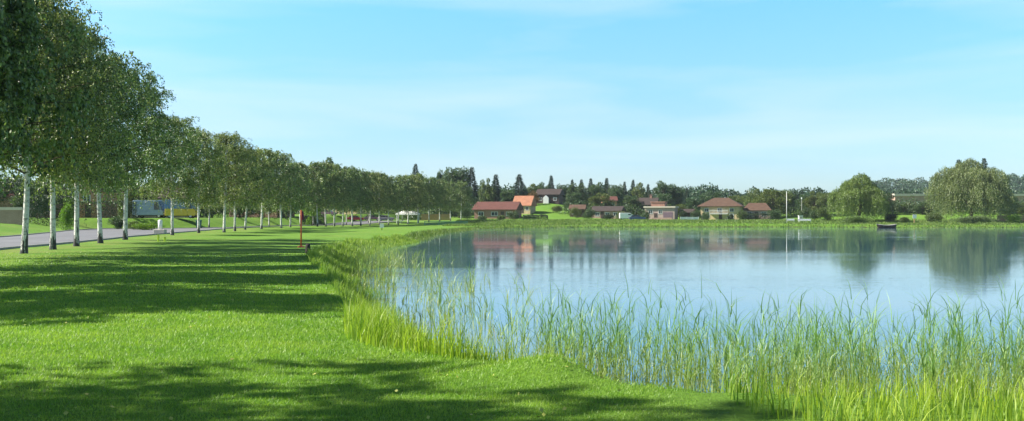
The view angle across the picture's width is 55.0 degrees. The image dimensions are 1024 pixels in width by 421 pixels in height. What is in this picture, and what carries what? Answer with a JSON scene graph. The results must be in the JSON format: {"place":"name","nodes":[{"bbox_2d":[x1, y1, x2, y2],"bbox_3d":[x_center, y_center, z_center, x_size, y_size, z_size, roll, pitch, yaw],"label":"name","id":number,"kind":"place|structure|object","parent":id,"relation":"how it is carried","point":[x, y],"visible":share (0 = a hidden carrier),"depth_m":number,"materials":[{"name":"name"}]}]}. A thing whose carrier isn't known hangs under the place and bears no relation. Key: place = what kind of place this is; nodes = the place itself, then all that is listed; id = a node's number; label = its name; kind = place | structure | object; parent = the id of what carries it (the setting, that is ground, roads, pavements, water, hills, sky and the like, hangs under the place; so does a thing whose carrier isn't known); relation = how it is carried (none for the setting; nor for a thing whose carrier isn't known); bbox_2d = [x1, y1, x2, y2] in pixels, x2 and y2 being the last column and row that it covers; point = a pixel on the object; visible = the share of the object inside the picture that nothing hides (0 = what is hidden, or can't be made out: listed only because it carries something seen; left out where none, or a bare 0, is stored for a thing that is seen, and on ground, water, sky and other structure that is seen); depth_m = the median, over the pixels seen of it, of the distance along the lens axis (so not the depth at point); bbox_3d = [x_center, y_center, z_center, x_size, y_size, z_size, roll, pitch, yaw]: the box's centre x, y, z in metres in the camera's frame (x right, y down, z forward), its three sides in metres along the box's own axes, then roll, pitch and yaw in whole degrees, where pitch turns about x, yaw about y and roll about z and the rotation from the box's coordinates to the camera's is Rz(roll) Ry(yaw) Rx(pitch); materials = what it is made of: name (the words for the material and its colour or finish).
{"place":"outdoors","nodes":[
{"label":"outdoors","id":0,"kind":"place"},
{"bbox_2d":[0,221,389,246],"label":"road","id":1,"kind":"structure","parent":0,"point":[62,236],"depth_m":92.81,"materials":[{"name":"grey asphalt"}]},
{"bbox_2d":[0,189,1023,420],"bbox_3d":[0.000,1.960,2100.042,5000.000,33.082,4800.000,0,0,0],"label":"ground","id":2,"kind":"structure","parent":0,"point":[274,240],"depth_m":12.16,"materials":[{"name":"green plant"}]},
{"bbox_2d":[0,207,22,224],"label":"garden wall","id":3,"kind":"structure","parent":2,"relation":"on","point":[11,215],"depth_m":124.00,"materials":[{"name":"grey concrete"}]},
{"bbox_2d":[0,174,24,201],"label":"broadleaf tree","id":4,"kind":"object","parent":2,"relation":"on","point":[12,185],"visible":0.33,"depth_m":168.64,"materials":[{"name":"green plant"}]},
{"bbox_2d":[0,180,44,218],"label":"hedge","id":5,"kind":"object","parent":2,"relation":"on","point":[18,183],"visible":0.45,"depth_m":141.63,"materials":[{"name":"green plant"}]},
{"bbox_2d":[8,180,47,215],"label":"broadleaf tree","id":6,"kind":"object","parent":2,"relation":"on","point":[21,198],"visible":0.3,"depth_m":149.18,"materials":[{"name":"green plant"}]},
{"bbox_2d":[0,187,70,217],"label":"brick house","id":7,"kind":"structure","parent":2,"relation":"on","point":[5,203],"depth_m":168.02,"materials":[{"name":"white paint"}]},
{"bbox_2d":[21,178,67,217],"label":"broadleaf tree","id":8,"kind":"object","parent":2,"relation":"on","point":[47,193],"visible":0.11,"depth_m":164.14,"materials":[{"name":"green plant"}]},
{"bbox_2d":[0,0,97,196],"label":"birch tree","id":9,"kind":"object","parent":2,"relation":"on","point":[20,95],"visible":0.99,"depth_m":38.41,"materials":[{"name":"green plant"}]},
{"bbox_2d":[23,193,79,226],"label":"hedge","id":10,"kind":"object","parent":2,"relation":"on","point":[36,215],"visible":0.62,"depth_m":131.32,"materials":[{"name":"green plant"}]},
{"bbox_2d":[58,201,73,229],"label":"bush","id":11,"kind":"object","parent":2,"relation":"on","point":[65,216],"visible":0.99,"depth_m":127.86,"materials":[{"name":"green plant"}]},
{"bbox_2d":[0,0,141,253],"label":"birch tree","id":12,"kind":"object","parent":2,"relation":"on","point":[50,8],"visible":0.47,"depth_m":44.89,"materials":[{"name":"green plant"}]},
{"bbox_2d":[1,7,151,249],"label":"birch tree","id":13,"kind":"object","parent":2,"relation":"on","point":[52,245],"visible":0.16,"depth_m":49.84,"materials":[{"name":"green plant"}]},
{"bbox_2d":[10,21,151,245],"bbox_3d":[-24.252,-4.213,54.968,8.540,12.794,6.848,0,-1,34],"label":"birch tree","id":14,"kind":"object","parent":2,"relation":"on","point":[76,242],"visible":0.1,"depth_m":54.94,"materials":[{"name":"green plant"}]},
{"bbox_2d":[79,181,119,217],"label":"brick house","id":15,"kind":"structure","parent":2,"relation":"on","point":[91,196],"depth_m":158.03,"materials":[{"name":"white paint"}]},
{"bbox_2d":[67,200,137,218],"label":"hedge","id":16,"kind":"object","parent":2,"relation":"on","point":[131,207],"visible":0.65,"depth_m":149.47,"materials":[{"name":"green plant"}]},
{"bbox_2d":[21,48,203,242],"bbox_3d":[-26.817,-4.051,62.956,9.350,12.622,11.008,0,-1,40],"label":"birch tree","id":17,"kind":"object","parent":2,"relation":"on","point":[149,127],"visible":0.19,"depth_m":62.96,"materials":[{"name":"green plant"}]},
{"bbox_2d":[107,215,122,228],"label":"bush","id":18,"kind":"object","parent":2,"relation":"on","point":[117,223],"visible":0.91,"depth_m":139.56,"materials":[{"name":"green plant"}]},
{"bbox_2d":[117,182,145,217],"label":"broadleaf tree","id":19,"kind":"object","parent":2,"relation":"on","point":[131,198],"visible":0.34,"depth_m":183.83,"materials":[{"name":"green plant"}]},
{"bbox_2d":[63,66,203,239],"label":"birch tree","id":20,"kind":"object","parent":2,"relation":"on","point":[146,153],"visible":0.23,"depth_m":70.88,"materials":[{"name":"green plant"}]},
{"bbox_2d":[131,223,157,229],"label":"bush","id":21,"kind":"object","parent":2,"relation":"on","point":[144,226],"visible":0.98,"depth_m":127.65,"materials":[{"name":"green plant"}]},
{"bbox_2d":[132,200,165,217],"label":"parked van","id":22,"kind":"object","parent":2,"relation":"on","point":[153,210],"visible":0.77,"depth_m":159.04,"materials":[{"name":"blue metal"}]},
{"bbox_2d":[117,187,196,217],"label":"cottage","id":23,"kind":"structure","parent":2,"relation":"on","point":[159,197],"depth_m":186.00,"materials":[{"name":"brown paint"}]},
{"bbox_2d":[0,221,357,236],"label":"kerb","id":24,"kind":"structure","parent":2,"relation":"on","point":[113,228],"depth_m":133.30,"materials":[{"name":"concrete"}]},
{"bbox_2d":[164,200,196,217],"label":"parked van","id":25,"kind":"object","parent":2,"relation":"on","point":[191,213],"visible":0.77,"depth_m":157.03,"materials":[{"name":"yellow paint"}]},
{"bbox_2d":[134,112,227,234],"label":"birch tree","id":26,"kind":"object","parent":2,"relation":"on","point":[188,185],"visible":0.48,"depth_m":92.20,"materials":[{"name":"green plant"}]},
{"bbox_2d":[166,128,229,232],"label":"birch tree","id":27,"kind":"object","parent":2,"relation":"on","point":[206,199],"visible":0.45,"depth_m":107.62,"materials":[{"name":"green plant"}]},
{"bbox_2d":[0,221,395,249],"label":"kerb","id":28,"kind":"structure","parent":2,"relation":"on","point":[14,247],"depth_m":77.58,"materials":[{"name":"concrete"}]},
{"bbox_2d":[188,178,226,226],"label":"birch tree","id":29,"kind":"object","parent":2,"relation":"on","point":[214,210],"visible":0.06,"depth_m":159.15,"materials":[{"name":"green plant"}]},
{"bbox_2d":[203,205,249,217],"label":"hedge","id":30,"kind":"object","parent":2,"relation":"on","point":[214,213],"visible":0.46,"depth_m":185.39,"materials":[{"name":"green plant"}]},
{"bbox_2d":[192,131,276,231],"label":"birch tree","id":31,"kind":"object","parent":2,"relation":"on","point":[231,143],"visible":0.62,"depth_m":115.85,"materials":[{"name":"green plant"}]},
{"bbox_2d":[206,146,278,230],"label":"birch tree","id":32,"kind":"object","parent":2,"relation":"on","point":[245,205],"visible":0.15,"depth_m":127.79,"materials":[{"name":"green plant"}]},
{"bbox_2d":[208,145,285,229],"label":"birch tree","id":33,"kind":"object","parent":2,"relation":"on","point":[265,166],"visible":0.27,"depth_m":134.93,"materials":[{"name":"green plant"}]},
{"bbox_2d":[242,206,288,219],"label":"hedge","id":34,"kind":"object","parent":2,"relation":"on","point":[264,215],"visible":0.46,"depth_m":199.33,"materials":[{"name":"green plant"}]},
{"bbox_2d":[246,147,298,228],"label":"birch tree","id":35,"kind":"object","parent":2,"relation":"on","point":[270,158],"visible":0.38,"depth_m":144.90,"materials":[{"name":"green plant"}]},
{"bbox_2d":[260,151,311,227],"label":"birch tree","id":36,"kind":"object","parent":2,"relation":"on","point":[287,158],"visible":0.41,"depth_m":154.56,"materials":[{"name":"green plant"}]},
{"bbox_2d":[272,162,317,226],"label":"birch tree","id":37,"kind":"object","parent":2,"relation":"on","point":[303,193],"visible":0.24,"depth_m":164.73,"materials":[{"name":"green plant"}]},
{"bbox_2d":[274,159,329,221],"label":"birch tree","id":38,"kind":"object","parent":2,"relation":"on","point":[307,171],"visible":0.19,"depth_m":174.26,"materials":[{"name":"green plant"}]},
{"bbox_2d":[302,214,324,224],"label":"hedge","id":39,"kind":"object","parent":2,"relation":"on","point":[315,221],"visible":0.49,"depth_m":211.40,"materials":[{"name":"green plant"}]},
{"bbox_2d":[4,266,625,420],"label":"fallen leaves","id":40,"kind":"object","parent":2,"relation":"on","point":[301,401],"visible":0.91,"depth_m":9.23,"materials":[{"name":"brown plant"}]},
{"bbox_2d":[293,161,342,225],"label":"birch tree","id":41,"kind":"object","parent":2,"relation":"on","point":[319,167],"visible":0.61,"depth_m":179.12,"materials":[{"name":"green plant"}]},
{"bbox_2d":[309,160,351,225],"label":"birch tree","id":42,"kind":"object","parent":2,"relation":"on","point":[328,166],"visible":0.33,"depth_m":185.83,"materials":[{"name":"green plant"}]},
{"bbox_2d":[320,163,359,225],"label":"birch tree","id":43,"kind":"object","parent":2,"relation":"on","point":[337,167],"visible":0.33,"depth_m":190.47,"materials":[{"name":"green plant"}]},
{"bbox_2d":[331,166,362,225],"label":"birch tree","id":44,"kind":"object","parent":2,"relation":"on","point":[349,170],"visible":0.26,"depth_m":195.43,"materials":[{"name":"green plant"}]},
{"bbox_2d":[335,165,371,225],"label":"birch tree","id":45,"kind":"object","parent":2,"relation":"on","point":[355,174],"visible":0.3,"depth_m":200.25,"materials":[{"name":"green plant"}]},
{"bbox_2d":[345,168,379,225],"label":"birch tree","id":46,"kind":"object","parent":2,"relation":"on","point":[366,179],"visible":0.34,"depth_m":205.44,"materials":[{"name":"green plant"}]},
{"bbox_2d":[305,233,428,336],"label":"bank grass","id":47,"kind":"structure","parent":2,"relation":"on","point":[329,259],"depth_m":38.80,"materials":[{"name":"green plant"}]},
{"bbox_2d":[357,171,391,225],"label":"birch tree","id":48,"kind":"object","parent":2,"relation":"on","point":[374,176],"visible":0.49,"depth_m":210.87,"materials":[{"name":"green plant"}]},
{"bbox_2d":[371,170,399,224],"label":"birch tree","id":49,"kind":"object","parent":2,"relation":"on","point":[389,194],"visible":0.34,"depth_m":215.39,"materials":[{"name":"green plant"}]},
{"bbox_2d":[369,175,407,224],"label":"birch tree","id":50,"kind":"object","parent":2,"relation":"on","point":[396,197],"visible":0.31,"depth_m":220.41,"materials":[{"name":"green plant"}]},
{"bbox_2d":[389,174,418,224],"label":"birch tree","id":51,"kind":"object","parent":2,"relation":"on","point":[402,188],"visible":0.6,"depth_m":225.43,"materials":[{"name":"green plant"}]},
{"bbox_2d":[395,174,428,223],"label":"birch tree","id":52,"kind":"object","parent":2,"relation":"on","point":[417,183],"visible":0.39,"depth_m":230.60,"materials":[{"name":"green plant"}]},
{"bbox_2d":[408,172,440,222],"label":"birch tree","id":53,"kind":"object","parent":2,"relation":"on","point":[422,178],"visible":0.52,"depth_m":235.04,"materials":[{"name":"green plant"}]},
{"bbox_2d":[415,177,446,220],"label":"birch tree","id":54,"kind":"object","parent":2,"relation":"on","point":[433,194],"visible":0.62,"depth_m":240.02,"materials":[{"name":"green plant"}]},
{"bbox_2d":[421,214,449,219],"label":"fence","id":55,"kind":"object","parent":2,"relation":"on","point":[436,217],"visible":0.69,"depth_m":261.98,"materials":[{"name":"beige wood"}]},
{"bbox_2d":[426,179,451,220],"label":"birch tree","id":56,"kind":"object","parent":2,"relation":"on","point":[445,199],"visible":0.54,"depth_m":245.41,"materials":[{"name":"green plant"}]},
{"bbox_2d":[442,181,461,220],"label":"birch tree","id":57,"kind":"object","parent":2,"relation":"on","point":[452,197],"visible":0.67,"depth_m":250.56,"materials":[{"name":"green plant"}]},
{"bbox_2d":[440,166,470,211],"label":"broadleaf tree","id":58,"kind":"object","parent":2,"relation":"on","point":[458,174],"visible":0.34,"depth_m":327.38,"materials":[{"name":"green plant"}]},
{"bbox_2d":[448,180,477,219],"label":"birch tree","id":59,"kind":"object","parent":2,"relation":"on","point":[462,187],"visible":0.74,"depth_m":255.76,"materials":[{"name":"green plant"}]},
{"bbox_2d":[464,167,481,212],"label":"conifer tree","id":60,"kind":"object","parent":2,"relation":"on","point":[472,179],"visible":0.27,"depth_m":327.62,"materials":[{"name":"green plant"}]},
{"bbox_2d":[477,178,496,201],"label":"broadleaf tree","id":61,"kind":"object","parent":2,"relation":"on","point":[489,191],"visible":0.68,"depth_m":321.64,"materials":[{"name":"green plant"}]},
{"bbox_2d":[491,174,501,201],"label":"conifer tree","id":62,"kind":"object","parent":2,"relation":"on","point":[497,186],"visible":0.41,"depth_m":324.64,"materials":[{"name":"green plant"}]},
{"bbox_2d":[472,202,523,218],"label":"bungalow","id":63,"kind":"object","parent":2,"relation":"on","point":[491,210],"visible":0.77,"depth_m":282.81,"materials":[{"name":"red brick"}]},
{"bbox_2d":[500,189,514,201],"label":"broadleaf tree","id":64,"kind":"object","parent":2,"relation":"on","point":[506,196],"visible":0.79,"depth_m":317.03,"materials":[{"name":"green plant"}]},
{"bbox_2d":[510,174,527,201],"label":"conifer tree","id":65,"kind":"object","parent":2,"relation":"on","point":[518,182],"visible":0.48,"depth_m":339.60,"materials":[{"name":"green plant"}]},
{"bbox_2d":[513,196,536,213],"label":"orange house","id":66,"kind":"structure","parent":2,"relation":"on","point":[529,204],"depth_m":299.09,"materials":[{"name":"white paint"}]},
{"bbox_2d":[65,182,1023,209],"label":"distant woodland","id":67,"kind":"object","parent":2,"relation":"on","point":[695,192],"visible":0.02,"depth_m":417.96,"materials":[{"name":"green plant"}]},
{"bbox_2d":[71,192,1023,219],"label":"undergrowth","id":68,"kind":"object","parent":2,"relation":"on","point":[795,209],"visible":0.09,"depth_m":291.24,"materials":[{"name":"green plant"}]},
{"bbox_2d":[536,189,563,203],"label":"brown house","id":69,"kind":"structure","parent":2,"relation":"on","point":[552,196],"depth_m":322.30,"materials":[{"name":"brown wood"}]},
{"bbox_2d":[566,182,588,204],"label":"broadleaf tree","id":70,"kind":"object","parent":2,"relation":"on","point":[583,195],"visible":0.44,"depth_m":355.98,"materials":[{"name":"green plant"}]},
{"bbox_2d":[585,182,605,209],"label":"broadleaf tree","id":71,"kind":"object","parent":2,"relation":"on","point":[593,190],"visible":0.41,"depth_m":355.33,"materials":[{"name":"green plant"}]},
{"bbox_2d":[587,193,614,207],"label":"broadleaf tree","id":72,"kind":"object","parent":2,"relation":"on","point":[597,200],"visible":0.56,"depth_m":298.45,"materials":[{"name":"green plant"}]},
{"bbox_2d":[591,206,625,218],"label":"brick house","id":73,"kind":"structure","parent":2,"relation":"on","point":[600,211],"depth_m":286.63,"materials":[{"name":"brown paint"}]},
{"bbox_2d":[623,195,640,214],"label":"broadleaf tree","id":74,"kind":"object","parent":2,"relation":"on","point":[632,200],"visible":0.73,"depth_m":298.94,"materials":[{"name":"green plant"}]},
{"bbox_2d":[630,182,648,197],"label":"broadleaf tree","id":75,"kind":"object","parent":2,"relation":"on","point":[638,192],"visible":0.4,"depth_m":358.48,"materials":[{"name":"green plant"}]},
{"bbox_2d":[636,195,658,214],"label":"timber house","id":76,"kind":"structure","parent":2,"relation":"on","point":[646,201],"depth_m":300.92,"materials":[{"name":"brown wood"}]},
{"bbox_2d":[643,201,678,219],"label":"flat roofed house","id":77,"kind":"structure","parent":2,"relation":"on","point":[661,210],"depth_m":272.10,"materials":[{"name":"beige paint"}]},
{"bbox_2d":[651,180,677,205],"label":"broadleaf tree","id":78,"kind":"object","parent":2,"relation":"on","point":[662,190],"visible":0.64,"depth_m":348.31,"materials":[{"name":"green plant"}]},
{"bbox_2d":[671,186,684,205],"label":"broadleaf tree","id":79,"kind":"object","parent":2,"relation":"on","point":[678,195],"visible":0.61,"depth_m":350.17,"materials":[{"name":"green plant"}]},
{"bbox_2d":[333,284,1023,420],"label":"sedge","id":80,"kind":"object","parent":2,"relation":"on","point":[373,325],"visible":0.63,"depth_m":8.51,"materials":[{"name":"green plant"}]},
{"bbox_2d":[349,238,1023,401],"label":"reeds","id":81,"kind":"object","parent":2,"relation":"on","point":[831,359],"visible":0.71,"depth_m":11.51,"materials":[{"name":"green plant"}]},
{"bbox_2d":[684,197,701,212],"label":"broadleaf tree","id":82,"kind":"object","parent":2,"relation":"on","point":[690,201],"visible":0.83,"depth_m":298.78,"materials":[{"name":"green plant"}]},
{"bbox_2d":[699,190,722,210],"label":"broadleaf tree","id":83,"kind":"object","parent":2,"relation":"on","point":[703,197],"visible":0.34,"depth_m":348.93,"materials":[{"name":"green plant"}]},
{"bbox_2d":[404,218,1023,241],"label":"shore grass","id":84,"kind":"structure","parent":2,"relation":"on","point":[424,235],"depth_m":232.54,"materials":[{"name":"green plant"}]},
{"bbox_2d":[697,198,744,219],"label":"hipped house","id":85,"kind":"structure","parent":2,"relation":"on","point":[719,208],"depth_m":275.20,"materials":[{"name":"white paint"}]},
{"bbox_2d":[742,189,760,205],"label":"broadleaf tree","id":86,"kind":"object","parent":2,"relation":"on","point":[751,196],"visible":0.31,"depth_m":329.93,"materials":[{"name":"green plant"}]},
{"bbox_2d":[486,313,1016,399],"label":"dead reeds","id":87,"kind":"object","parent":2,"relation":"on","point":[703,373],"visible":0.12,"depth_m":11.41,"materials":[{"name":"plant"}]},
{"bbox_2d":[742,203,771,218],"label":"cottage","id":88,"kind":"structure","parent":2,"relation":"on","point":[756,208],"depth_m":280.57,"materials":[{"name":"brown paint"}]},
{"bbox_2d":[752,189,792,214],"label":"broadleaf tree","id":89,"kind":"object","parent":2,"relation":"on","point":[767,196],"visible":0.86,"depth_m":288.59,"materials":[{"name":"green plant"}]},
{"bbox_2d":[802,191,821,210],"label":"broadleaf tree","id":90,"kind":"object","parent":2,"relation":"on","point":[809,202],"visible":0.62,"depth_m":289.02,"materials":[{"name":"green plant"}]},
{"bbox_2d":[814,205,833,220],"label":"bush","id":91,"kind":"object","parent":2,"relation":"on","point":[822,211],"visible":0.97,"depth_m":249.75,"materials":[{"name":"green plant"}]},
{"bbox_2d":[815,192,834,216],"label":"broadleaf tree","id":92,"kind":"object","parent":2,"relation":"on","point":[822,197],"visible":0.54,"depth_m":284.02,"materials":[{"name":"green plant"}]},
{"bbox_2d":[836,215,873,223],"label":"bush","id":93,"kind":"object","parent":2,"relation":"on","point":[850,219],"visible":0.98,"depth_m":233.74,"materials":[{"name":"green plant"}]},
{"bbox_2d":[826,171,892,220],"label":"willow tree","id":94,"kind":"object","parent":2,"relation":"on","point":[856,194],"visible":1,"depth_m":240.32,"materials":[{"name":"green plant"}]},
{"bbox_2d":[882,191,896,212],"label":"broadleaf tree","id":95,"kind":"object","parent":2,"relation":"on","point":[888,197],"visible":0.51,"depth_m":284.16,"materials":[{"name":"green plant"}]},
{"bbox_2d":[912,201,933,214],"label":"broadleaf tree","id":96,"kind":"object","parent":2,"relation":"on","point":[922,205],"visible":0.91,"depth_m":284.22,"materials":[{"name":"green plant"}]},
{"bbox_2d":[925,212,943,221],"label":"bush","id":97,"kind":"object","parent":2,"relation":"on","point":[935,216],"visible":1,"depth_m":239.63,"materials":[{"name":"green plant"}]},
{"bbox_2d":[872,173,1023,192],"bbox_3d":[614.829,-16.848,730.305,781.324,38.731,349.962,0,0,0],"label":"woodland","id":98,"kind":"object","parent":2,"relation":"on","point":[1017,183],"visible":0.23,"depth_m":810.91,"materials":[{"name":"green plant"}]},
{"bbox_2d":[886,194,1023,208],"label":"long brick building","id":99,"kind":"structure","parent":2,"relation":"on","point":[920,197],"depth_m":318.03,"materials":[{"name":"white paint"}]},
{"bbox_2d":[923,158,1018,220],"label":"willow tree","id":100,"kind":"object","parent":2,"relation":"on","point":[977,184],"visible":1,"depth_m":242.54,"materials":[{"name":"green plant"}]},
{"bbox_2d":[952,215,996,223],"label":"bush","id":101,"kind":"object","parent":2,"relation":"on","point":[972,219],"visible":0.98,"depth_m":228.53,"materials":[{"name":"green plant"}]},
{"bbox_2d":[0,0,1023,193],"label":"sky","id":102,"kind":"structure","parent":0,"point":[740,95],"materials":[{"name":"blue"}]},
{"bbox_2d":[350,227,1023,400],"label":"water","id":103,"kind":"structure","parent":0,"point":[747,262],"depth_m":36.21,"materials":[{"name":"blue liquid"}]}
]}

